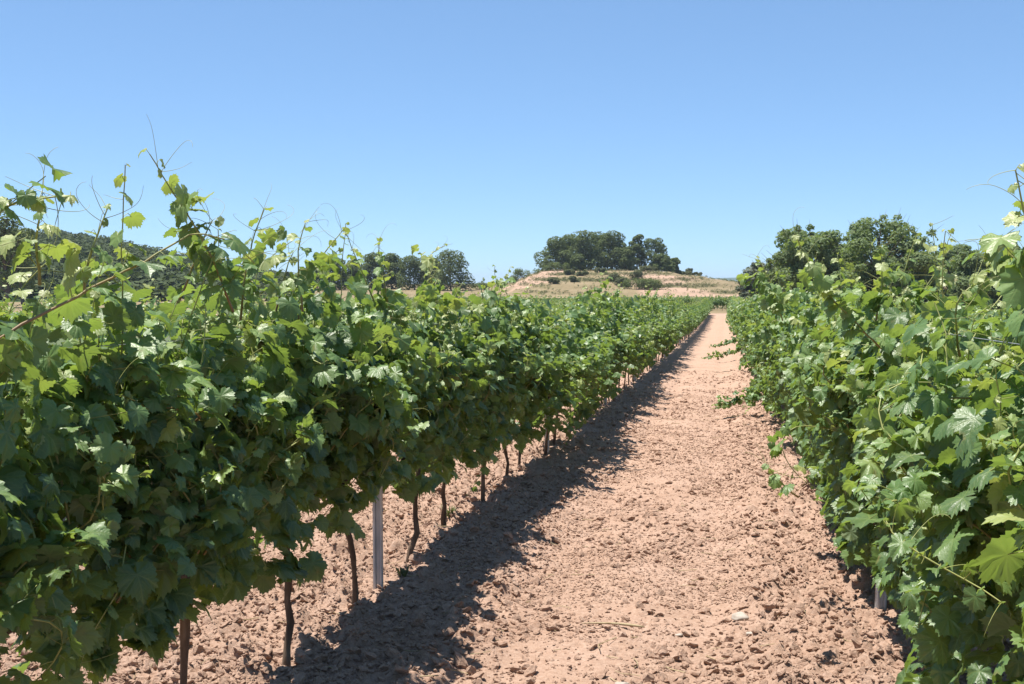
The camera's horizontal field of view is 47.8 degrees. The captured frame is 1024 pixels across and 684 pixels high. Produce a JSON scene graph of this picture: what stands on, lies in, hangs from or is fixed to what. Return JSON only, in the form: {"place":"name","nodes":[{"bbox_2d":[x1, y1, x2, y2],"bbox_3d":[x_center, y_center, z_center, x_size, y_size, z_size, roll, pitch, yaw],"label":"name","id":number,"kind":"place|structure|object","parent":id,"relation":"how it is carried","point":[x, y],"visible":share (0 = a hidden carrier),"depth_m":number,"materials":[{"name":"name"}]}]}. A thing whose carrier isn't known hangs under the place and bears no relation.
{"place":"outdoors","nodes":[
{"label":"outdoors","id":0,"kind":"place"},
{"bbox_2d":[0,263,186,301],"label":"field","id":1,"kind":"structure","parent":0,"point":[17,299],"depth_m":186.97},
{"bbox_2d":[2,227,37,304],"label":"pine tree","id":2,"kind":"object","parent":1,"relation":"on","point":[31,231],"visible":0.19,"depth_m":164.50,"materials":[{"name":"green plant"}]},
{"bbox_2d":[0,228,290,301],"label":"forest","id":3,"kind":"object","parent":1,"relation":"on","point":[166,278],"visible":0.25,"depth_m":227.22,"materials":[{"name":"green plant"}]},
{"bbox_2d":[0,284,1014,683],"bbox_3d":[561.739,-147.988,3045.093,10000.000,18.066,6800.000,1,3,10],"label":"ground","id":4,"kind":"structure","parent":0,"point":[686,356],"depth_m":7.20,"materials":[{"name":"soil"}]},
{"bbox_2d":[0,212,35,303],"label":"pine tree","id":5,"kind":"object","parent":4,"relation":"on","point":[5,223],"visible":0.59,"depth_m":149.52,"materials":[{"name":"green plant"}]},
{"bbox_2d":[0,480,101,683],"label":"grapevine","id":6,"kind":"object","parent":4,"relation":"on","point":[30,611],"visible":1,"depth_m":2.75,"materials":[{"name":"green plant"}]},
{"bbox_2d":[0,257,151,683],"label":"grapevine","id":7,"kind":"object","parent":4,"relation":"on","point":[38,533],"visible":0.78,"depth_m":3.23,"materials":[{"name":"green plant"}]},
{"bbox_2d":[0,147,303,683],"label":"grapevine","id":8,"kind":"object","parent":4,"relation":"on","point":[202,490],"visible":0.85,"depth_m":3.72,"materials":[{"name":"green plant"}]},
{"bbox_2d":[138,114,429,666],"bbox_3d":[-0.948,0.376,4.991,0.800,2.410,2.279,1,3,10],"label":"grapevine","id":9,"kind":"object","parent":4,"relation":"on","point":[302,363],"visible":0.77,"depth_m":4.84,"materials":[{"name":"green plant"}]},
{"bbox_2d":[49,316,552,349],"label":"trellis wire","id":10,"kind":"object","parent":4,"relation":"on","point":[194,339],"visible":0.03,"depth_m":4.06,"materials":[{"name":"metal"}]},
{"bbox_2d":[317,258,348,289],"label":"pine tree","id":11,"kind":"object","parent":4,"relation":"on","point":[338,282],"visible":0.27,"depth_m":253.26,"materials":[{"name":"green plant"}]},
{"bbox_2d":[0,272,683,441],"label":"vine rows","id":12,"kind":"object","parent":4,"relation":"on","point":[68,337],"visible":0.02,"depth_m":15.26,"materials":[{"name":"green plant"}]},
{"bbox_2d":[258,203,429,607],"bbox_3d":[-0.844,0.455,5.793,0.718,2.212,1.964,1,3,10],"label":"grapevine","id":13,"kind":"object","parent":4,"relation":"on","point":[368,483],"visible":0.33,"depth_m":5.86,"materials":[{"name":"green plant"}]},
{"bbox_2d":[343,260,361,278],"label":"pine tree","id":14,"kind":"object","parent":4,"relation":"on","point":[355,268],"visible":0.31,"depth_m":259.97,"materials":[{"name":"green plant"}]},
{"bbox_2d":[372,475,383,589],"bbox_3d":[-0.767,0.883,6.597,0.063,1.750,0.034,0,3,2],"label":"steel post","id":15,"kind":"object","parent":4,"relation":"on","point":[377,525],"visible":0.23,"depth_m":6.60,"materials":[{"name":"grey metal"}]},
{"bbox_2d":[394,565,410,576],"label":"weed","id":16,"kind":"object","parent":4,"relation":"on","point":[403,572],"visible":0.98,"depth_m":7.00,"materials":[{"name":"green plant"}]},
{"bbox_2d":[335,212,498,562],"bbox_3d":[-0.565,0.371,7.222,0.670,2.284,2.076,1,3,10],"label":"grapevine","id":17,"kind":"object","parent":4,"relation":"on","point":[431,391],"visible":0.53,"depth_m":7.15,"materials":[{"name":"green plant"}]},
{"bbox_2d":[415,276,506,525],"bbox_3d":[-0.448,0.511,8.095,0.799,1.959,1.720,1,3,10],"label":"grapevine","id":18,"kind":"object","parent":4,"relation":"on","point":[471,416],"visible":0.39,"depth_m":8.09,"materials":[{"name":"green plant"}]},
{"bbox_2d":[411,236,543,502],"bbox_3d":[-0.209,0.330,9.176,0.704,2.259,2.192,1,3,10],"label":"grapevine","id":19,"kind":"object","parent":4,"relation":"on","point":[494,324],"visible":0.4,"depth_m":9.21,"materials":[{"name":"green plant"}]},
{"bbox_2d":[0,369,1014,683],"bbox_3d":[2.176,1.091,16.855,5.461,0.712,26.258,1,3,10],"label":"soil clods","id":20,"kind":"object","parent":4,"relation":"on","point":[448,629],"visible":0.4,"depth_m":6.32,"materials":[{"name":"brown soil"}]},
{"bbox_2d":[36,382,1006,683],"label":"straw bits","id":21,"kind":"object","parent":4,"relation":"on","point":[574,574],"visible":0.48,"depth_m":6.44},
{"bbox_2d":[485,265,563,475],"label":"grapevine","id":22,"kind":"object","parent":4,"relation":"on","point":[526,331],"visible":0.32,"depth_m":10.45,"materials":[{"name":"green plant"}]},
{"bbox_2d":[362,293,738,308],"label":"vine rows","id":23,"kind":"object","parent":4,"relation":"on","point":[717,301],"visible":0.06,"depth_m":140.34,"materials":[{"name":"green plant"}]},
{"bbox_2d":[507,285,614,465],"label":"grapevine","id":24,"kind":"object","parent":4,"relation":"on","point":[568,399],"visible":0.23,"depth_m":11.03,"materials":[{"name":"green plant"}]},
{"bbox_2d":[532,294,613,454],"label":"grapevine","id":25,"kind":"object","parent":4,"relation":"on","point":[593,368],"visible":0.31,"depth_m":12.44,"materials":[{"name":"green plant"}]},
{"bbox_2d":[539,289,621,444],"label":"grapevine","id":26,"kind":"object","parent":4,"relation":"on","point":[595,336],"visible":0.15,"depth_m":13.59,"materials":[{"name":"green plant"}]},
{"bbox_2d":[555,301,610,432],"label":"grapevine","id":27,"kind":"object","parent":4,"relation":"on","point":[592,330],"visible":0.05,"depth_m":14.65,"materials":[{"name":"green plant"}]},
{"bbox_2d":[555,294,616,411],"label":"grapevine","id":28,"kind":"object","parent":4,"relation":"on","point":[600,329],"visible":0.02,"depth_m":15.67,"materials":[{"name":"green plant"}]},
{"bbox_2d":[574,271,623,396],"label":"grapevine","id":29,"kind":"object","parent":4,"relation":"on","point":[603,301],"visible":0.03,"depth_m":16.56,"materials":[{"name":"green plant"}]},
{"bbox_2d":[583,289,642,409],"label":"grapevine","id":30,"kind":"object","parent":4,"relation":"on","point":[611,392],"visible":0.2,"depth_m":17.59,"materials":[{"name":"green plant"}]},
{"bbox_2d":[582,622,644,627],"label":"dry stalk","id":31,"kind":"object","parent":4,"relation":"on","point":[623,624],"visible":1,"depth_m":5.88,"materials":[{"name":"plant"}]},
{"bbox_2d":[597,282,639,400],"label":"grapevine","id":32,"kind":"object","parent":4,"relation":"on","point":[619,307],"visible":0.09,"depth_m":19.55,"materials":[{"name":"green plant"}]},
{"bbox_2d":[589,284,651,404],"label":"grapevine","id":33,"kind":"object","parent":4,"relation":"on","point":[624,320],"visible":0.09,"depth_m":18.82,"materials":[{"name":"green plant"}]},
{"bbox_2d":[612,297,664,386],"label":"grapevine","id":34,"kind":"object","parent":4,"relation":"on","point":[638,349],"visible":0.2,"depth_m":20.58,"materials":[{"name":"green plant"}]},
{"bbox_2d":[621,302,656,388],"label":"grapevine","id":35,"kind":"object","parent":4,"relation":"on","point":[644,366],"visible":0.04,"depth_m":22.91,"materials":[{"name":"green plant"}]},
{"bbox_2d":[616,288,670,387],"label":"grapevine","id":36,"kind":"object","parent":4,"relation":"on","point":[653,351],"visible":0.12,"depth_m":21.93,"materials":[{"name":"green plant"}]},
{"bbox_2d":[633,284,658,378],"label":"grapevine","id":37,"kind":"object","parent":4,"relation":"on","point":[647,299],"visible":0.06,"depth_m":26.01,"materials":[{"name":"green plant"}]},
{"bbox_2d":[640,297,667,373],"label":"grapevine","id":38,"kind":"object","parent":4,"relation":"on","point":[657,339],"visible":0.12,"depth_m":27.08,"materials":[{"name":"green plant"}]},
{"bbox_2d":[640,290,669,370],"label":"grapevine","id":39,"kind":"object","parent":4,"relation":"on","point":[665,330],"visible":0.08,"depth_m":28.93,"materials":[{"name":"green plant"}]},
{"bbox_2d":[647,290,669,368],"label":"grapevine","id":40,"kind":"object","parent":4,"relation":"on","point":[657,306],"visible":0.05,"depth_m":30.11,"materials":[{"name":"green plant"}]},
{"bbox_2d":[654,302,682,360],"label":"grapevine","id":41,"kind":"object","parent":4,"relation":"on","point":[676,332],"visible":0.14,"depth_m":32.40,"materials":[{"name":"green plant"}]},
{"bbox_2d":[657,292,679,358],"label":"grapevine","id":42,"kind":"object","parent":4,"relation":"on","point":[668,301],"visible":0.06,"depth_m":35.44,"materials":[{"name":"green plant"}]},
{"bbox_2d":[653,304,685,357],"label":"grapevine","id":43,"kind":"object","parent":4,"relation":"on","point":[669,339],"visible":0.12,"depth_m":30.91,"materials":[{"name":"green plant"}]},
{"bbox_2d":[658,292,685,358],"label":"grapevine","id":44,"kind":"object","parent":4,"relation":"on","point":[677,316],"visible":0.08,"depth_m":36.44,"materials":[{"name":"green plant"}]},
{"bbox_2d":[672,300,691,342],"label":"grapevine","id":45,"kind":"object","parent":4,"relation":"on","point":[684,330],"visible":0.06,"depth_m":40.79,"materials":[{"name":"green plant"}]},
{"bbox_2d":[676,302,694,332],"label":"grapevine","id":46,"kind":"object","parent":4,"relation":"on","point":[689,322],"visible":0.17,"depth_m":49.73,"materials":[{"name":"green plant"}]},
{"bbox_2d":[701,307,753,359],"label":"grapevine","id":47,"kind":"object","parent":4,"relation":"on","point":[732,352],"visible":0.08,"depth_m":29.58,"materials":[{"name":"green plant"}]},
{"bbox_2d":[709,298,760,353],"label":"grapevine","id":48,"kind":"object","parent":4,"relation":"on","point":[733,340],"visible":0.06,"depth_m":35.01,"materials":[{"name":"green plant"}]},
{"bbox_2d":[731,612,748,620],"bbox_3d":[1.198,1.442,6.074,0.071,0.046,0.090,-2,3,-28],"label":"stone","id":49,"kind":"object","parent":4,"relation":"on","point":[739,616],"visible":0.99,"depth_m":6.06,"materials":[{"name":"white stone"}]},
{"bbox_2d":[727,288,755,348],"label":"grapevine","id":50,"kind":"object","parent":4,"relation":"on","point":[731,313],"visible":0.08,"depth_m":38.86,"materials":[{"name":"green plant"}]},
{"bbox_2d":[729,288,760,365],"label":"grapevine","id":51,"kind":"object","parent":4,"relation":"on","point":[742,359],"visible":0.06,"depth_m":28.56,"materials":[{"name":"green plant"}]},
{"bbox_2d":[711,310,785,410],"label":"grapevine","id":52,"kind":"object","parent":4,"relation":"on","point":[733,401],"visible":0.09,"depth_m":17.32,"materials":[{"name":"green plant"}]},
{"bbox_2d":[737,294,763,366],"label":"grapevine","id":53,"kind":"object","parent":4,"relation":"on","point":[753,312],"visible":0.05,"depth_m":26.77,"materials":[{"name":"green plant"}]},
{"bbox_2d":[742,314,759,374],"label":"grapevine","id":54,"kind":"object","parent":4,"relation":"on","point":[745,345],"visible":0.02,"depth_m":24.50,"materials":[{"name":"green plant"}]},
{"bbox_2d":[736,280,771,367],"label":"grapevine","id":55,"kind":"object","parent":4,"relation":"on","point":[749,363],"visible":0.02,"depth_m":27.50,"materials":[{"name":"green plant"}]},
{"bbox_2d":[735,259,790,302],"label":"olive tree","id":56,"kind":"object","parent":4,"relation":"on","point":[751,270],"visible":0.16,"depth_m":110.69,"materials":[{"name":"green plant"}]},
{"bbox_2d":[733,268,799,392],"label":"grapevine","id":57,"kind":"object","parent":4,"relation":"on","point":[747,313],"visible":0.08,"depth_m":19.12,"materials":[{"name":"green plant"}]},
{"bbox_2d":[749,277,792,406],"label":"grapevine","id":58,"kind":"object","parent":4,"relation":"on","point":[791,282],"depth_m":18.17,"materials":[{"name":"green plant"}]},
{"bbox_2d":[738,286,804,420],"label":"grapevine","id":59,"kind":"object","parent":4,"relation":"on","point":[757,396],"visible":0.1,"depth_m":16.15,"materials":[{"name":"green plant"}]},
{"bbox_2d":[746,303,805,432],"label":"grapevine","id":60,"kind":"object","parent":4,"relation":"on","point":[755,338],"visible":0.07,"depth_m":13.07,"materials":[{"name":"green plant"}]},
{"bbox_2d":[749,287,814,421],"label":"grapevine","id":61,"kind":"object","parent":4,"relation":"on","point":[772,384],"visible":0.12,"depth_m":15.03,"materials":[{"name":"green plant"}]},
{"bbox_2d":[756,283,814,444],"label":"grapevine","id":62,"kind":"object","parent":4,"relation":"on","point":[765,334],"visible":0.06,"depth_m":12.04,"materials":[{"name":"green plant"}]},
{"bbox_2d":[774,302,807,420],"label":"grapevine","id":63,"kind":"object","parent":4,"relation":"on","point":[777,373],"visible":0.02,"depth_m":13.28,"materials":[{"name":"green plant"}]},
{"bbox_2d":[778,279,838,470],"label":"grapevine","id":64,"kind":"object","parent":4,"relation":"on","point":[808,323],"visible":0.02,"depth_m":9.90,"materials":[{"name":"green plant"}]},
{"bbox_2d":[773,252,851,467],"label":"grapevine","id":65,"kind":"object","parent":4,"relation":"on","point":[802,448],"visible":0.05,"depth_m":10.75,"materials":[{"name":"green plant"}]},
{"bbox_2d":[764,224,872,297],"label":"walnut tree","id":66,"kind":"object","parent":4,"relation":"on","point":[823,246],"visible":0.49,"depth_m":105.74,"materials":[{"name":"green plant"}]},
{"bbox_2d":[784,314,874,500],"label":"grapevine","id":67,"kind":"object","parent":4,"relation":"on","point":[815,476],"visible":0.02,"depth_m":9.04,"materials":[{"name":"green plant"}]},
{"bbox_2d":[736,245,930,542],"bbox_3d":[2.350,0.423,7.945,1.342,2.126,1.866,1,3,25],"label":"grapevine","id":68,"kind":"object","parent":4,"relation":"on","point":[772,299],"visible":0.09,"depth_m":7.50,"materials":[{"name":"green plant"}]},
{"bbox_2d":[833,241,871,268],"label":"walnut tree","id":69,"kind":"object","parent":4,"relation":"on","point":[841,246],"visible":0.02,"depth_m":116.26,"materials":[{"name":"green plant"}]},
{"bbox_2d":[767,228,957,573],"bbox_3d":[2.092,0.437,6.767,1.069,2.169,2.029,1,3,19],"label":"grapevine","id":70,"kind":"object","parent":4,"relation":"on","point":[837,426],"visible":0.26,"depth_m":6.38,"materials":[{"name":"green plant"}]},
{"bbox_2d":[744,207,1009,611],"bbox_3d":[2.005,0.469,5.661,1.113,2.178,1.906,2,4,34],"label":"grapevine","id":71,"kind":"object","parent":4,"relation":"on","point":[888,331],"visible":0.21,"depth_m":5.41,"materials":[{"name":"green plant"}]},
{"bbox_2d":[875,524,886,611],"bbox_3d":[1.958,0.898,6.098,0.063,1.750,0.034,1,3,2],"label":"steel post","id":72,"kind":"object","parent":4,"relation":"on","point":[881,602],"depth_m":6.11,"materials":[{"name":"grey metal"}]},
{"bbox_2d":[817,208,949,291],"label":"walnut tree","id":73,"kind":"object","parent":4,"relation":"on","point":[859,232],"visible":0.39,"depth_m":110.11,"materials":[{"name":"green plant"}]},
{"bbox_2d":[799,294,1021,354],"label":"vine rows","id":74,"kind":"object","parent":4,"relation":"on","point":[995,312],"visible":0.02,"depth_m":17.14,"materials":[{"name":"green plant"}]},
{"bbox_2d":[882,251,952,302],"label":"walnut tree","id":75,"kind":"object","parent":4,"relation":"on","point":[921,265],"visible":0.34,"depth_m":104.40,"materials":[{"name":"green plant"}]},
{"bbox_2d":[841,223,1023,683],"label":"grapevine","id":76,"kind":"object","parent":4,"relation":"on","point":[942,431],"visible":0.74,"depth_m":3.44,"materials":[{"name":"green plant"}]},
{"bbox_2d":[861,229,1023,674],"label":"grapevine","id":77,"kind":"object","parent":4,"relation":"on","point":[907,615],"visible":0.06,"depth_m":4.57,"materials":[{"name":"green plant"}]},
{"bbox_2d":[932,242,979,303],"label":"walnut tree","id":78,"kind":"object","parent":4,"relation":"on","point":[956,249],"visible":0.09,"depth_m":126.33,"materials":[{"name":"green plant"}]},
{"bbox_2d":[946,244,1002,309],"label":"walnut tree","id":79,"kind":"object","parent":4,"relation":"on","point":[965,271],"visible":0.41,"depth_m":118.39,"materials":[{"name":"green plant"}]},
{"bbox_2d":[966,163,1023,683],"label":"grapevine","id":80,"kind":"object","parent":4,"relation":"on","point":[1000,562],"visible":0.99,"depth_m":2.74,"materials":[{"name":"green plant"}]},
{"bbox_2d":[0,0,1023,282],"label":"sky","id":81,"kind":"structure","parent":0,"point":[499,129],"materials":[{"name":"blue"}]},
{"bbox_2d":[343,268,946,298],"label":"terraced hill","id":82,"kind":"structure","parent":0,"point":[569,285],"depth_m":220.41,"materials":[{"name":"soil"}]},
{"bbox_2d":[360,252,387,289],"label":"pine tree","id":83,"kind":"object","parent":82,"relation":"on","point":[367,266],"visible":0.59,"depth_m":253.34,"materials":[{"name":"green plant"}]},
{"bbox_2d":[383,253,405,288],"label":"pine tree","id":84,"kind":"object","parent":82,"relation":"on","point":[393,261],"visible":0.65,"depth_m":259.91,"materials":[{"name":"green plant"}]},
{"bbox_2d":[395,255,432,289],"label":"pine tree","id":85,"kind":"object","parent":82,"relation":"on","point":[413,265],"visible":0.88,"depth_m":253.35,"materials":[{"name":"green plant"}]},
{"bbox_2d":[432,249,475,290],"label":"pine tree","id":86,"kind":"object","parent":82,"relation":"on","point":[447,263],"visible":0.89,"depth_m":248.26,"materials":[{"name":"green plant"}]},
{"bbox_2d":[510,267,539,278],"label":"bush","id":87,"kind":"object","parent":82,"relation":"on","point":[519,271],"visible":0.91,"depth_m":261.54,"materials":[{"name":"green plant"}]},
{"bbox_2d":[533,236,572,270],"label":"pine tree","id":88,"kind":"object","parent":82,"relation":"on","point":[555,246],"visible":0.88,"depth_m":253.81,"materials":[{"name":"green plant"}]},
{"bbox_2d":[547,277,559,283],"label":"bush","id":89,"kind":"object","parent":82,"relation":"on","point":[553,280],"visible":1,"depth_m":221.41,"materials":[{"name":"green plant"}]},
{"bbox_2d":[543,262,570,271],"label":"bush","id":90,"kind":"object","parent":82,"relation":"on","point":[558,265],"visible":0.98,"depth_m":248.28,"materials":[{"name":"green plant"}]},
{"bbox_2d":[559,234,576,267],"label":"pine tree","id":91,"kind":"object","parent":82,"relation":"on","point":[566,238],"visible":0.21,"depth_m":259.56,"materials":[{"name":"green plant"}]},
{"bbox_2d":[570,254,587,270],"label":"pine tree","id":92,"kind":"object","parent":82,"relation":"on","point":[577,261],"visible":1,"depth_m":248.51,"materials":[{"name":"green plant"}]},
{"bbox_2d":[567,230,606,270],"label":"pine tree","id":93,"kind":"object","parent":82,"relation":"on","point":[583,246],"visible":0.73,"depth_m":253.53,"materials":[{"name":"green plant"}]},
{"bbox_2d":[586,231,614,269],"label":"pine tree","id":94,"kind":"object","parent":82,"relation":"on","point":[600,235],"visible":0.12,"depth_m":262.07,"materials":[{"name":"green plant"}]},
{"bbox_2d":[593,230,626,270],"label":"pine tree","id":95,"kind":"object","parent":82,"relation":"on","point":[614,245],"visible":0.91,"depth_m":255.09,"materials":[{"name":"green plant"}]},
{"bbox_2d":[607,272,621,281],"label":"bush","id":96,"kind":"object","parent":82,"relation":"on","point":[613,275],"visible":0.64,"depth_m":225.18,"materials":[{"name":"green plant"}]},
{"bbox_2d":[614,276,631,284],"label":"bush","id":97,"kind":"object","parent":82,"relation":"on","point":[619,280],"visible":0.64,"depth_m":219.04,"materials":[{"name":"green plant"}]},
{"bbox_2d":[616,246,636,270],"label":"pine tree","id":98,"kind":"object","parent":82,"relation":"on","point":[626,260],"visible":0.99,"depth_m":252.10,"materials":[{"name":"green plant"}]},
{"bbox_2d":[622,277,650,288],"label":"bush","id":99,"kind":"object","parent":82,"relation":"on","point":[638,283],"visible":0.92,"depth_m":215.50,"materials":[{"name":"green plant"}]},
{"bbox_2d":[628,269,644,278],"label":"bush","id":100,"kind":"object","parent":82,"relation":"on","point":[638,273],"visible":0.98,"depth_m":227.33,"materials":[{"name":"green plant"}]},
{"bbox_2d":[628,234,646,269],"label":"pine tree","id":101,"kind":"object","parent":82,"relation":"on","point":[636,242],"visible":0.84,"depth_m":256.47,"materials":[{"name":"green plant"}]},
{"bbox_2d":[638,265,657,271],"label":"bush","id":102,"kind":"object","parent":82,"relation":"on","point":[646,268],"visible":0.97,"depth_m":242.75,"materials":[{"name":"green plant"}]},
{"bbox_2d":[641,278,663,289],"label":"bush","id":103,"kind":"object","parent":82,"relation":"on","point":[653,283],"visible":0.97,"depth_m":214.16,"materials":[{"name":"green plant"}]},
{"bbox_2d":[641,237,667,267],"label":"pine tree","id":104,"kind":"object","parent":82,"relation":"on","point":[658,245],"visible":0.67,"depth_m":256.71,"materials":[{"name":"green plant"}]},
{"bbox_2d":[653,253,674,271],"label":"pine tree","id":105,"kind":"object","parent":82,"relation":"on","point":[663,263],"visible":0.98,"depth_m":252.36,"materials":[{"name":"green plant"}]},
{"bbox_2d":[669,257,681,273],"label":"pine tree","id":106,"kind":"object","parent":82,"relation":"on","point":[675,262],"visible":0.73,"depth_m":255.48,"materials":[{"name":"green plant"}]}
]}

